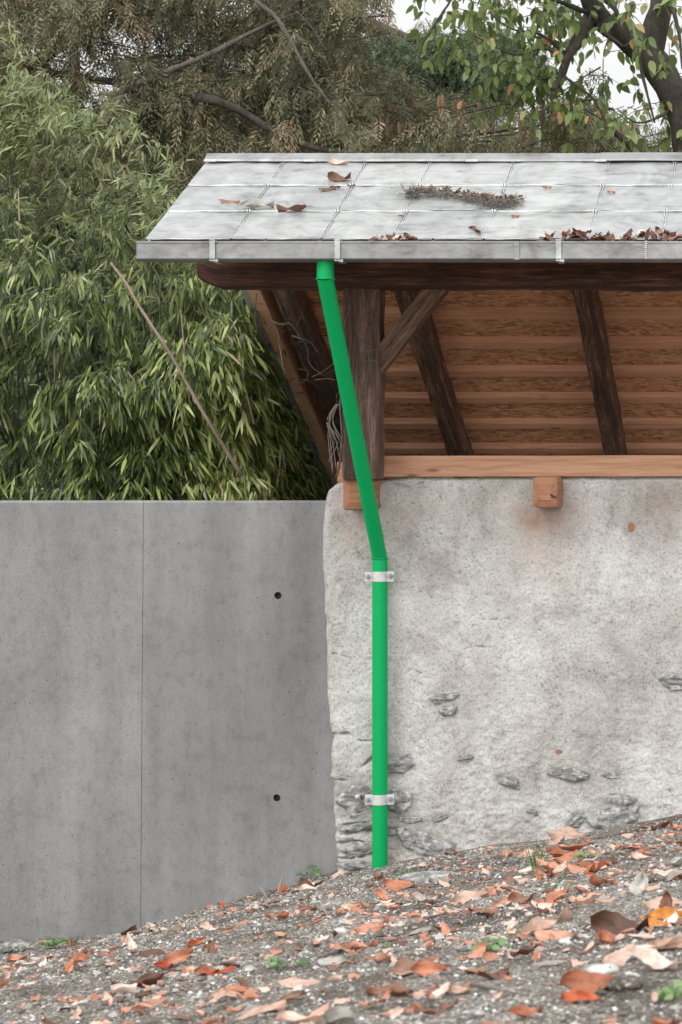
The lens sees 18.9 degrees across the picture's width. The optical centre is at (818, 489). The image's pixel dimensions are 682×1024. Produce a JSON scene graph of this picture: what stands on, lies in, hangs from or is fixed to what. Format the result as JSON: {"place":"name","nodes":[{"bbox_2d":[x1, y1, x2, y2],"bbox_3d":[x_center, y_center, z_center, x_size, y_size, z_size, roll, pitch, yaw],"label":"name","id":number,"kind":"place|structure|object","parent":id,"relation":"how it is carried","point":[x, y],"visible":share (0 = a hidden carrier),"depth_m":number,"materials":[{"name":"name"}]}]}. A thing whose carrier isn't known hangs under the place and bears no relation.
{"place":"outdoors","nodes":[
{"label":"outdoors","id":0,"kind":"place"},
{"bbox_2d":[0,814,681,1023],"bbox_3d":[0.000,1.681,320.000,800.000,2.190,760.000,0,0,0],"label":"ground","id":1,"kind":"structure","parent":0,"point":[649,984],"depth_m":6.27,"materials":[{"name":"gravel"}]},
{"bbox_2d":[0,943,24,951],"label":"stone","id":2,"kind":"object","parent":1,"relation":"on","point":[5,948],"visible":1,"depth_m":10.51,"materials":[{"name":"grey stone"}]},
{"bbox_2d":[4,954,26,960],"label":"fallen leaf","id":3,"kind":"object","parent":1,"relation":"on","point":[13,957],"visible":1,"depth_m":10.24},
{"bbox_2d":[0,939,31,947],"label":"stone","id":4,"kind":"object","parent":1,"relation":"on","point":[14,942],"visible":0.59,"depth_m":10.95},
{"bbox_2d":[40,937,69,946],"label":"weed","id":5,"kind":"object","parent":1,"relation":"on","point":[54,942],"visible":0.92,"depth_m":10.54,"materials":[{"name":"green plant"}]},
{"bbox_2d":[64,956,85,974],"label":"fallen leaf","id":6,"kind":"object","parent":1,"relation":"on","point":[69,966],"visible":1,"depth_m":7.00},
{"bbox_2d":[68,952,88,960],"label":"fallen leaf","id":7,"kind":"object","parent":1,"relation":"on","point":[76,956],"visible":0.77,"depth_m":7.68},
{"bbox_2d":[0,43,204,490],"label":"background conifer","id":8,"kind":"object","parent":1,"relation":"on","point":[77,263],"visible":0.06,"depth_m":19.07,"materials":[{"name":"green plant"}]},
{"bbox_2d":[110,983,136,993],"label":"fallen leaf","id":9,"kind":"object","parent":1,"relation":"on","point":[122,987],"visible":0.94,"depth_m":5.81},
{"bbox_2d":[126,933,136,949],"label":"fallen leaf","id":10,"kind":"object","parent":1,"relation":"on","point":[130,942],"visible":0.62,"depth_m":7.72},
{"bbox_2d":[116,1002,155,1013],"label":"fallen leaf","id":11,"kind":"object","parent":1,"relation":"on","point":[142,1005],"visible":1,"depth_m":5.39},
{"bbox_2d":[110,969,174,987],"bbox_3d":[-2.090,1.524,5.992,0.192,0.054,0.054,-12,13,-16],"label":"fallen leaf","id":12,"kind":"object","parent":1,"relation":"on","point":[150,978],"visible":0.62,"depth_m":6.00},
{"bbox_2d":[133,948,164,957],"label":"fallen leaf","id":13,"kind":"object","parent":1,"relation":"on","point":[149,952],"visible":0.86,"depth_m":7.06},
{"bbox_2d":[150,961,173,968],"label":"fallen leaf","id":14,"kind":"object","parent":1,"relation":"on","point":[162,964],"visible":1,"depth_m":6.56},
{"bbox_2d":[0,17,335,499],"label":"bamboo hedge","id":15,"kind":"object","parent":1,"relation":"on","point":[233,414],"visible":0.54,"depth_m":12.08,"materials":[{"name":"green plant"}]},
{"bbox_2d":[0,500,337,939],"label":"concrete wall","id":16,"kind":"structure","parent":1,"relation":"on","point":[166,737],"depth_m":11.20,"materials":[{"name":"concrete"}]},
{"bbox_2d":[72,0,270,333],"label":"background conifer","id":17,"kind":"object","parent":1,"relation":"on","point":[161,180],"visible":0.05,"depth_m":18.05,"materials":[{"name":"green plant"}]},
{"bbox_2d":[163,949,193,962],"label":"fallen leaf","id":18,"kind":"object","parent":1,"relation":"on","point":[177,956],"visible":0.72,"depth_m":6.67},
{"bbox_2d":[182,936,205,946],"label":"fallen leaf","id":19,"kind":"object","parent":1,"relation":"on","point":[191,942],"visible":1,"depth_m":7.19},
{"bbox_2d":[189,965,219,973],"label":"fallen leaf","id":20,"kind":"object","parent":1,"relation":"on","point":[204,969],"visible":1,"depth_m":6.18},
{"bbox_2d":[206,937,214,953],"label":"fallen leaf","id":21,"kind":"object","parent":1,"relation":"on","point":[210,945],"visible":1,"depth_m":6.78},
{"bbox_2d":[195,965,234,975],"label":"fallen leaf","id":22,"kind":"object","parent":1,"relation":"on","point":[229,968],"visible":0.99,"depth_m":6.16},
{"bbox_2d":[208,990,240,999],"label":"fallen leaf","id":23,"kind":"object","parent":1,"relation":"on","point":[226,993],"visible":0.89,"depth_m":5.37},
{"bbox_2d":[0,186,453,499],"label":"distant wood","id":24,"kind":"object","parent":1,"relation":"on","point":[14,404],"visible":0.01,"depth_m":49.48,"materials":[{"name":"plant"}]},
{"bbox_2d":[209,985,248,993],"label":"fallen leaf","id":25,"kind":"object","parent":1,"relation":"on","point":[239,989],"visible":0.65,"depth_m":5.43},
{"bbox_2d":[222,1003,260,1015],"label":"fallen leaf","id":26,"kind":"object","parent":1,"relation":"on","point":[246,1008],"visible":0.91,"depth_m":5.08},
{"bbox_2d":[0,0,515,228],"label":"conifer tree","id":27,"kind":"object","parent":1,"relation":"on","point":[285,43],"visible":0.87,"depth_m":14.61,"materials":[{"name":"green plant"}]},
{"bbox_2d":[233,994,293,1020],"bbox_3d":[-1.433,1.344,5.001,0.181,0.025,0.061,-20,1,5],"label":"fallen leaf","id":28,"kind":"object","parent":1,"relation":"on","point":[259,1009],"visible":0.99,"depth_m":4.99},
{"bbox_2d":[265,911,292,918],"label":"fallen leaf","id":29,"kind":"object","parent":1,"relation":"on","point":[283,914],"visible":1,"depth_m":7.85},
{"bbox_2d":[267,956,310,967],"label":"weed","id":30,"kind":"object","parent":1,"relation":"on","point":[274,961],"visible":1,"depth_m":6.13,"materials":[{"name":"green plant"}]},
{"bbox_2d":[271,1011,310,1022],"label":"fallen leaf","id":31,"kind":"object","parent":1,"relation":"on","point":[287,1016],"visible":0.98,"depth_m":4.57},
{"bbox_2d":[268,976,319,986],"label":"fallen leaf","id":32,"kind":"object","parent":1,"relation":"on","point":[294,981],"visible":0.91,"depth_m":5.47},
{"bbox_2d":[293,882,323,891],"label":"fallen leaf","id":33,"kind":"object","parent":1,"relation":"on","point":[305,888],"visible":1,"depth_m":9.56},
{"bbox_2d":[295,865,321,879],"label":"weed","id":34,"kind":"object","parent":1,"relation":"on","point":[317,873],"visible":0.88,"depth_m":11.11,"materials":[{"name":"green plant"}]},
{"bbox_2d":[296,877,324,886],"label":"fallen leaf","id":35,"kind":"object","parent":1,"relation":"on","point":[302,881],"visible":0.45,"depth_m":9.81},
{"bbox_2d":[311,956,345,964],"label":"fallen leaf","id":36,"kind":"object","parent":1,"relation":"on","point":[326,961],"visible":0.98,"depth_m":6.09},
{"bbox_2d":[319,1005,354,1023],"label":"stone","id":37,"kind":"object","parent":1,"relation":"on","point":[342,1014],"visible":1,"depth_m":4.50,"materials":[{"name":"stone"}]},
{"bbox_2d":[328,917,347,924],"bbox_3d":[-1.830,1.653,7.379,0.084,0.034,0.079,0,0,40],"label":"stone","id":38,"kind":"object","parent":1,"relation":"on","point":[338,920],"visible":0.52,"depth_m":7.36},
{"bbox_2d":[0,814,681,1023],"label":"leaf litter","id":39,"kind":"object","parent":1,"relation":"on","point":[249,994],"visible":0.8,"depth_m":6.57,"materials":[{"name":"plant"}]},
{"bbox_2d":[338,906,365,912],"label":"fallen leaf","id":40,"kind":"object","parent":1,"relation":"on","point":[354,909],"visible":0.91,"depth_m":7.83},
{"bbox_2d":[345,937,377,950],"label":"fallen leaf","id":41,"kind":"object","parent":1,"relation":"on","point":[372,944],"visible":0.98,"depth_m":6.38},
{"bbox_2d":[348,923,382,933],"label":"fallen leaf","id":42,"kind":"object","parent":1,"relation":"on","point":[365,928],"visible":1,"depth_m":6.87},
{"bbox_2d":[317,935,417,958],"bbox_3d":[-1.520,1.510,6.383,0.114,0.035,0.418,0,0,37],"label":"stick","id":43,"kind":"object","parent":1,"relation":"on","point":[328,954],"visible":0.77,"depth_m":6.34,"materials":[{"name":"wood"}]},
{"bbox_2d":[370,953,394,962],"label":"fallen leaf","id":44,"kind":"object","parent":1,"relation":"on","point":[380,957],"visible":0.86,"depth_m":5.68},
{"bbox_2d":[372,888,394,901],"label":"fallen leaf","id":45,"kind":"object","parent":1,"relation":"on","point":[381,894],"visible":0.92,"depth_m":8.34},
{"bbox_2d":[365,982,413,995],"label":"fallen leaf","id":46,"kind":"object","parent":1,"relation":"on","point":[398,988],"visible":0.86,"depth_m":4.94,"materials":[{"name":"plant"}]},
{"bbox_2d":[378,879,415,890],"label":"fallen leaf","id":47,"kind":"object","parent":1,"relation":"on","point":[390,884],"visible":1,"depth_m":8.66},
{"bbox_2d":[389,1006,405,1018],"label":"fallen leaf","id":48,"kind":"object","parent":1,"relation":"on","point":[396,1011],"visible":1,"depth_m":4.52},
{"bbox_2d":[136,152,681,872],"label":"shed","id":49,"kind":"structure","parent":1,"relation":"on","point":[502,568],"depth_m":10.87,"materials":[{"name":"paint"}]},
{"bbox_2d":[237,198,273,207],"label":"fallen leaf","id":50,"kind":"object","parent":49,"relation":"on","point":[253,202],"visible":1,"depth_m":10.35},
{"bbox_2d":[276,204,310,212],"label":"fallen leaf","id":51,"kind":"object","parent":49,"relation":"on","point":[296,207],"visible":1,"depth_m":10.28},
{"bbox_2d":[327,171,351,180],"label":"fallen leaf","id":52,"kind":"object","parent":49,"relation":"on","point":[332,176],"visible":1,"depth_m":10.70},
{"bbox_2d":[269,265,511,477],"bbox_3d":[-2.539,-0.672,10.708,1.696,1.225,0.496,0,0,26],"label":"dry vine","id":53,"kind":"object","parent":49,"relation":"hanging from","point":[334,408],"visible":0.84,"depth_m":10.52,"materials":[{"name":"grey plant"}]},
{"bbox_2d":[391,184,526,210],"bbox_3d":[-1.935,-1.567,10.427,0.757,0.214,0.204,0,0,13],"label":"conifer sprig","id":54,"kind":"object","parent":49,"relation":"on","point":[431,191],"visible":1,"depth_m":10.42,"materials":[{"name":"green plant"}]},
{"bbox_2d":[379,956,440,974],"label":"fallen leaf","id":55,"kind":"object","parent":1,"relation":"on","point":[401,964],"visible":0.73,"depth_m":5.41,"materials":[{"name":"plant"}]},
{"bbox_2d":[404,960,447,975],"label":"fallen leaf","id":56,"kind":"object","parent":1,"relation":"on","point":[424,968],"visible":0.98,"depth_m":5.32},
{"bbox_2d":[303,10,550,138],"bbox_3d":[-4.256,-3.799,20.742,2.956,9.404,2.285,0,0,0],"label":"fir tree","id":57,"kind":"object","parent":1,"relation":"on","point":[408,50],"visible":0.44,"depth_m":20.08,"materials":[{"name":"green plant"}]},
{"bbox_2d":[400,871,456,882],"bbox_3d":[-1.828,1.824,9.082,0.273,0.038,0.266,0,0,0],"label":"stone","id":58,"kind":"object","parent":1,"relation":"on","point":[418,876],"visible":0.59,"depth_m":9.05,"materials":[{"name":"stone"}]},
{"bbox_2d":[421,1000,453,1009],"bbox_3d":[-0.894,1.215,4.534,0.072,0.029,0.061,0,0,-31],"label":"stone","id":59,"kind":"object","parent":1,"relation":"on","point":[434,1004],"visible":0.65,"depth_m":4.52,"materials":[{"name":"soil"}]},
{"bbox_2d":[428,877,450,883],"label":"fallen leaf","id":60,"kind":"object","parent":1,"relation":"on","point":[434,880],"visible":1,"depth_m":8.67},
{"bbox_2d":[431,982,449,999],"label":"fallen leaf","id":61,"kind":"object","parent":1,"relation":"on","point":[440,991],"visible":0.78,"depth_m":4.71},
{"bbox_2d":[439,921,452,935],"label":"fallen leaf","id":62,"kind":"object","parent":1,"relation":"on","point":[445,928],"visible":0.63,"depth_m":6.45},
{"bbox_2d":[448,984,470,992],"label":"fallen leaf","id":63,"kind":"object","parent":1,"relation":"on","point":[453,988],"visible":1,"depth_m":4.72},
{"bbox_2d":[444,890,488,904],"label":"fallen leaf","id":64,"kind":"object","parent":1,"relation":"on","point":[463,896],"visible":0.81,"depth_m":7.65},
{"bbox_2d":[272,61,672,152],"bbox_3d":[-2.614,-1.380,16.093,4.219,4.563,2.756,0,0,0],"label":"conifer tree","id":65,"kind":"object","parent":1,"relation":"on","point":[521,140],"visible":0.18,"depth_m":15.21,"materials":[{"name":"green plant"}]},
{"bbox_2d":[462,942,490,959],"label":"fallen leaf","id":66,"kind":"object","parent":1,"relation":"on","point":[479,949],"visible":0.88,"depth_m":5.64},
{"bbox_2d":[464,906,498,912],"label":"fallen leaf","id":67,"kind":"object","parent":1,"relation":"on","point":[495,910],"visible":0.98,"depth_m":6.87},
{"bbox_2d":[470,937,511,950],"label":"weed","id":68,"kind":"object","parent":1,"relation":"on","point":[499,941],"visible":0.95,"depth_m":5.72,"materials":[{"name":"green plant"}]},
{"bbox_2d":[476,968,513,978],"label":"fallen leaf","id":69,"kind":"object","parent":1,"relation":"on","point":[504,971],"visible":0.94,"depth_m":5.04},
{"bbox_2d":[465,980,528,995],"bbox_3d":[-0.803,1.221,4.716,0.036,0.119,0.616,0,0,-23],"label":"stick","id":70,"kind":"object","parent":1,"relation":"on","point":[489,987],"visible":0.97,"depth_m":4.61,"materials":[{"name":"wood"}]},
{"bbox_2d":[489,883,523,909],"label":"fallen leaf","id":71,"kind":"object","parent":1,"relation":"on","point":[504,900],"visible":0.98,"depth_m":7.09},
{"bbox_2d":[506,892,533,903],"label":"fallen leaf","id":72,"kind":"object","parent":1,"relation":"on","point":[513,897],"visible":0.98,"depth_m":7.08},
{"bbox_2d":[500,1005,542,1016],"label":"fallen leaf","id":73,"kind":"object","parent":1,"relation":"on","point":[522,1010],"visible":1,"depth_m":4.27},
{"bbox_2d":[509,947,537,956],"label":"fallen leaf","id":74,"kind":"object","parent":1,"relation":"on","point":[526,951],"visible":1,"depth_m":5.36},
{"bbox_2d":[524,834,548,871],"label":"grass tuft","id":75,"kind":"object","parent":1,"relation":"on","point":[533,862],"visible":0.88,"depth_m":8.61,"materials":[{"name":"green plant"}]},
{"bbox_2d":[511,905,573,935],"bbox_3d":[-0.865,1.360,6.023,0.231,0.064,0.066,-25,20,16],"label":"fallen leaf","id":76,"kind":"object","parent":1,"relation":"on","point":[536,923],"visible":0.8,"depth_m":6.03,"materials":[{"name":"plant"}]},
{"bbox_2d":[405,0,681,152],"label":"broadleaf tree","id":77,"kind":"object","parent":1,"relation":"on","point":[641,46],"visible":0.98,"depth_m":14.62,"materials":[{"name":"green plant"}]},
{"bbox_2d":[535,857,558,869],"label":"fallen leaf","id":78,"kind":"object","parent":1,"relation":"on","point":[541,863],"visible":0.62,"depth_m":8.54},
{"bbox_2d":[524,928,573,941],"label":"fallen leaf","id":79,"kind":"object","parent":1,"relation":"on","point":[540,935],"visible":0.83,"depth_m":5.74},
{"bbox_2d":[531,900,566,908],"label":"fallen leaf","id":80,"kind":"object","parent":1,"relation":"on","point":[542,905],"visible":0.9,"depth_m":6.74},
{"bbox_2d":[540,848,565,856],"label":"fallen leaf","id":81,"kind":"object","parent":1,"relation":"on","point":[557,852],"visible":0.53,"depth_m":9.30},
{"bbox_2d":[536,959,570,964],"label":"fallen leaf","id":82,"kind":"object","parent":1,"relation":"on","point":[554,962],"visible":0.98,"depth_m":5.15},
{"bbox_2d":[545,886,568,902],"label":"fallen leaf","id":83,"kind":"object","parent":1,"relation":"on","point":[551,897],"visible":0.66,"depth_m":6.99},
{"bbox_2d":[553,859,567,872],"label":"fallen leaf","id":84,"kind":"object","parent":1,"relation":"on","point":[560,867],"visible":0.77,"depth_m":8.39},
{"bbox_2d":[539,826,586,839],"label":"fallen leaf","id":85,"kind":"object","parent":1,"relation":"on","point":[568,832],"visible":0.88,"depth_m":10.64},
{"bbox_2d":[548,851,579,862],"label":"fallen leaf","id":86,"kind":"object","parent":1,"relation":"on","point":[566,856],"visible":0.45,"depth_m":8.89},
{"bbox_2d":[558,841,589,850],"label":"fallen leaf","id":87,"kind":"object","parent":1,"relation":"on","point":[574,847],"visible":0.83,"depth_m":9.51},
{"bbox_2d":[563,862,586,872],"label":"fallen leaf","id":88,"kind":"object","parent":1,"relation":"on","point":[573,868],"visible":0.77,"depth_m":8.20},
{"bbox_2d":[553,989,600,1002],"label":"fallen leaf","id":89,"kind":"object","parent":1,"relation":"on","point":[571,995],"visible":1,"depth_m":4.37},
{"bbox_2d":[547,969,614,992],"bbox_3d":[-0.533,1.130,4.438,0.184,0.039,0.065,2,35,-5],"label":"fallen leaf","id":90,"kind":"object","parent":1,"relation":"on","point":[584,980],"visible":0.96,"depth_m":4.45,"materials":[{"name":"plant"}]},
{"bbox_2d":[571,851,597,858],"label":"weed","id":91,"kind":"object","parent":1,"relation":"on","point":[580,854],"visible":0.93,"depth_m":8.60,"materials":[{"name":"green plant"}]},
{"bbox_2d":[586,856,606,873],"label":"fallen leaf","id":92,"kind":"object","parent":1,"relation":"on","point":[599,864],"visible":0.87,"depth_m":7.97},
{"bbox_2d":[588,873,606,886],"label":"fallen leaf","id":93,"kind":"object","parent":1,"relation":"on","point":[594,880],"visible":1,"depth_m":7.08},
{"bbox_2d":[586,963,618,974],"bbox_3d":[-0.530,1.189,4.772,0.075,0.035,0.076,0,0,43],"label":"stone","id":94,"kind":"object","parent":1,"relation":"on","point":[605,969],"visible":0.6,"depth_m":4.75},
{"bbox_2d":[596,929,614,944],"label":"fallen leaf","id":95,"kind":"object","parent":1,"relation":"on","point":[606,937],"visible":0.9,"depth_m":5.45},
{"bbox_2d":[579,909,648,935],"bbox_3d":[-0.592,1.260,5.604,0.230,0.077,0.092,-2,36,17],"label":"fallen leaf","id":96,"kind":"object","parent":1,"relation":"on","point":[616,923],"visible":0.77,"depth_m":5.63,"materials":[{"name":"plant"}]},
{"bbox_2d":[594,942,635,965],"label":"fallen leaf","id":97,"kind":"object","parent":1,"relation":"on","point":[621,956],"visible":0.84,"depth_m":4.97,"materials":[{"name":"plant"}]},
{"bbox_2d":[607,975,643,990],"bbox_3d":[-0.443,1.136,4.440,0.085,0.036,0.064,0,0,0],"label":"stone","id":98,"kind":"object","parent":1,"relation":"on","point":[622,982],"visible":1,"depth_m":4.42,"materials":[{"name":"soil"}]},
{"bbox_2d":[628,870,648,895],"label":"fallen leaf","id":99,"kind":"object","parent":1,"relation":"on","point":[640,881],"visible":0.75,"depth_m":6.71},
{"bbox_2d":[630,852,651,859],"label":"fallen leaf","id":100,"kind":"object","parent":1,"relation":"on","point":[636,855],"visible":0.9,"depth_m":8.22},
{"bbox_2d":[619,941,677,970],"bbox_3d":[-0.407,1.118,4.618,0.178,0.054,0.044,0,0,25],"label":"fallen leaf","id":101,"kind":"object","parent":1,"relation":"on","point":[652,958],"visible":1,"depth_m":4.63,"materials":[{"name":"plant"}]},
{"bbox_2d":[624,931,681,949],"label":"fallen leaf","id":102,"kind":"object","parent":1,"relation":"on","point":[677,936],"visible":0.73,"depth_m":5.09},
{"bbox_2d":[644,937,681,948],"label":"fallen leaf","id":103,"kind":"object","parent":102,"relation":"on","point":[677,944],"visible":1,"depth_m":5.09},
{"bbox_2d":[641,916,668,927],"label":"fallen leaf","id":104,"kind":"object","parent":1,"relation":"on","point":[652,921],"visible":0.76,"depth_m":5.70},
{"bbox_2d":[650,911,677,927],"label":"fallen leaf","id":105,"kind":"object","parent":104,"relation":"on","point":[673,918],"visible":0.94,"depth_m":5.70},
{"bbox_2d":[633,896,681,909],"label":"fallen leaf","id":106,"kind":"object","parent":1,"relation":"on","point":[652,904],"visible":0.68,"depth_m":6.24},
{"bbox_2d":[647,873,667,883],"bbox_3d":[-0.595,1.429,7.063,0.082,0.049,0.079,0,0,37],"label":"stone","id":107,"kind":"object","parent":1,"relation":"on","point":[655,877],"visible":0.58,"depth_m":7.04,"materials":[{"name":"stone"}]},
{"bbox_2d":[636,906,681,918],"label":"fallen leaf","id":108,"kind":"object","parent":1,"relation":"on","point":[665,912],"visible":0.84,"depth_m":5.81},
{"bbox_2d":[650,820,672,830],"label":"fallen leaf","id":109,"kind":"object","parent":1,"relation":"on","point":[660,825],"visible":1,"depth_m":9.95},
{"bbox_2d":[659,886,672,907],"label":"fallen leaf","id":110,"kind":"object","parent":1,"relation":"on","point":[667,900],"visible":0.51,"depth_m":6.07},
{"bbox_2d":[652,1017,680,1023],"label":"fallen leaf","id":111,"kind":"object","parent":1,"relation":"on","point":[655,1020],"visible":1,"depth_m":3.99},
{"bbox_2d":[654,979,681,1001],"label":"weed","id":112,"kind":"object","parent":1,"relation":"on","point":[667,993],"visible":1,"depth_m":4.27,"materials":[{"name":"green plant"}]},
{"bbox_2d":[659,870,681,882],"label":"fallen leaf","id":113,"kind":"object","parent":1,"relation":"on","point":[671,874],"visible":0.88,"depth_m":7.07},
{"bbox_2d":[664,857,681,865],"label":"fallen leaf","id":114,"kind":"object","parent":1,"relation":"on","point":[676,861],"visible":1,"depth_m":7.79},
{"bbox_2d":[3,0,681,490],"label":"sky","id":115,"kind":"structure","parent":0,"point":[619,72],"materials":[{"name":"white"}]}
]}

